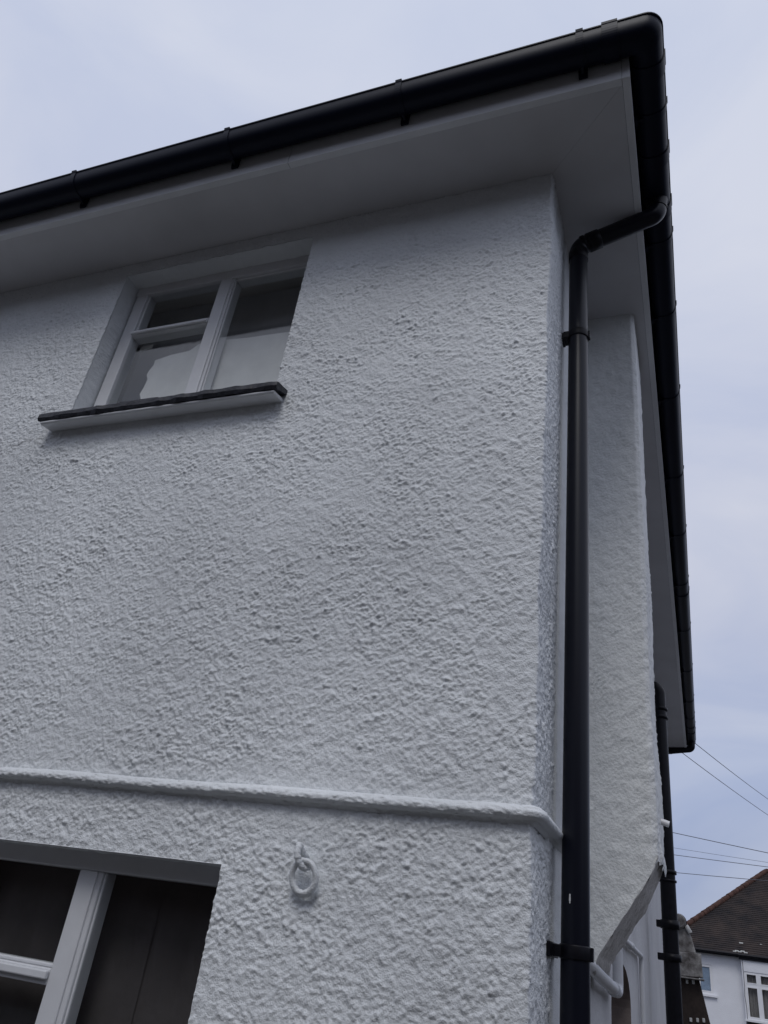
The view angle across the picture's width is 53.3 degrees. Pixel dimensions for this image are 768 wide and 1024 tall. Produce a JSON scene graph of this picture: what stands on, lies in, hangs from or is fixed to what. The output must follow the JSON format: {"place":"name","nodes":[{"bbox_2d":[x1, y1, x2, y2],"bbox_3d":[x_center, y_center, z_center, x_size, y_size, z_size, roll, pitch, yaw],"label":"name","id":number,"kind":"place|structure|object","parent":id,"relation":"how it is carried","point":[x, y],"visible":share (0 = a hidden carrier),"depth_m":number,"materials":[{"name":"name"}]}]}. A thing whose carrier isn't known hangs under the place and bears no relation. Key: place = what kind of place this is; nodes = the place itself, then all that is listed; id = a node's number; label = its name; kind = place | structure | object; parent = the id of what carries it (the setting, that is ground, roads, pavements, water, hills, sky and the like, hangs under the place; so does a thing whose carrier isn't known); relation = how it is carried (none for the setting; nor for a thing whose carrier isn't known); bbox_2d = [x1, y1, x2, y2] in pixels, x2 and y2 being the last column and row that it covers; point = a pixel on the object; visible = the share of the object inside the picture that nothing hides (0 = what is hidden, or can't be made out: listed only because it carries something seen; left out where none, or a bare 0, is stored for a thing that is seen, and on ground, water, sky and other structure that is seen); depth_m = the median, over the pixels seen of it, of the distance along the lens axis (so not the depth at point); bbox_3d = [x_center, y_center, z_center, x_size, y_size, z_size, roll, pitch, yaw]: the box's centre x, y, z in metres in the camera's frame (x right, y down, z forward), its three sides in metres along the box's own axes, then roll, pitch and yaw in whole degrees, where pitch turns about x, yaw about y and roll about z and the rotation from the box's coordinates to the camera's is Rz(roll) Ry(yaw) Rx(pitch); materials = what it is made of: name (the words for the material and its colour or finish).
{"place":"outdoors","nodes":[
{"label":"outdoors","id":0,"kind":"place"},
{"bbox_2d":[0,0,767,920],"label":"sky","id":1,"kind":"structure","parent":0,"point":[84,84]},
{"bbox_2d":[677,913,709,1023],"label":"weathered pier","id":2,"kind":"structure","parent":0,"point":[694,1009],"depth_m":9.35,"materials":[{"name":"grey concrete"}]},
{"bbox_2d":[673,832,767,852],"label":"overhead cable","id":3,"kind":"object","parent":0,"point":[720,842],"visible":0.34,"depth_m":27.59,"materials":[{"name":"grey plastic"}]},
{"bbox_2d":[677,855,766,866],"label":"overhead cable","id":4,"kind":"object","parent":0,"point":[723,861],"visible":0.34,"depth_m":27.25,"materials":[{"name":"grey plastic"}]},
{"bbox_2d":[677,872,767,880],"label":"overhead cable","id":5,"kind":"object","parent":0,"point":[726,877],"visible":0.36,"depth_m":26.98,"materials":[{"name":"grey plastic"}]},
{"bbox_2d":[677,848,767,862],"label":"overhead cable","id":6,"kind":"object","parent":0,"point":[722,855],"visible":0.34,"depth_m":27.36,"materials":[{"name":"grey plastic"}]},
{"bbox_2d":[687,869,767,1023],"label":"neighbouring house","id":7,"kind":"structure","parent":0,"point":[729,934],"depth_m":37.96,"materials":[{"name":"grey paint"}]},
{"bbox_2d":[699,964,716,997],"bbox_3d":[15.865,23.067,37.744,0.930,1.370,0.210,-4,-32,21],"label":"window","id":8,"kind":"structure","parent":7,"relation":"in","point":[707,985],"depth_m":37.76,"materials":[{"name":"white plastic"}]},
{"bbox_2d":[744,971,767,1023],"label":"window","id":9,"kind":"structure","parent":7,"relation":"in","point":[756,984],"depth_m":36.56,"materials":[{"name":"white plastic"}]},
{"label":"ground","id":10,"kind":"structure","parent":0,"visible":0},
{"bbox_2d":[0,12,695,1023],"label":"house","id":11,"kind":"structure","parent":10,"relation":"on","point":[342,520],"depth_m":2.68,"materials":[{"name":"paint"}]},
{"bbox_2d":[0,841,220,1023],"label":"window","id":12,"kind":"structure","parent":11,"relation":"in","point":[91,937],"depth_m":2.28,"materials":[{"name":"white paint"}]},
{"bbox_2d":[38,255,308,431],"bbox_3d":[-0.831,-0.730,3.473,1.168,1.080,0.394,-4,-32,21],"label":"window","id":13,"kind":"structure","parent":11,"relation":"in","point":[228,352],"depth_m":3.56,"materials":[{"name":"white paint"}]},
{"bbox_2d":[289,842,318,898],"bbox_3d":[-0.208,0.924,1.977,0.069,0.129,0.074,26,-34,-28],"label":"wall ring","id":14,"kind":"object","parent":11,"relation":"hanging from","point":[303,862],"depth_m":1.97,"materials":[{"name":"paint"}]},
{"bbox_2d":[683,753,767,814],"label":"overhead cable","id":15,"kind":"object","parent":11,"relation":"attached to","point":[723,783],"visible":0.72,"depth_m":11.98,"materials":[{"name":"grey plastic"}]},
{"bbox_2d":[695,743,767,798],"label":"overhead cable","id":16,"kind":"object","parent":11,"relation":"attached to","point":[728,769],"visible":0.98,"depth_m":11.74,"materials":[{"name":"grey plastic"}]}
]}

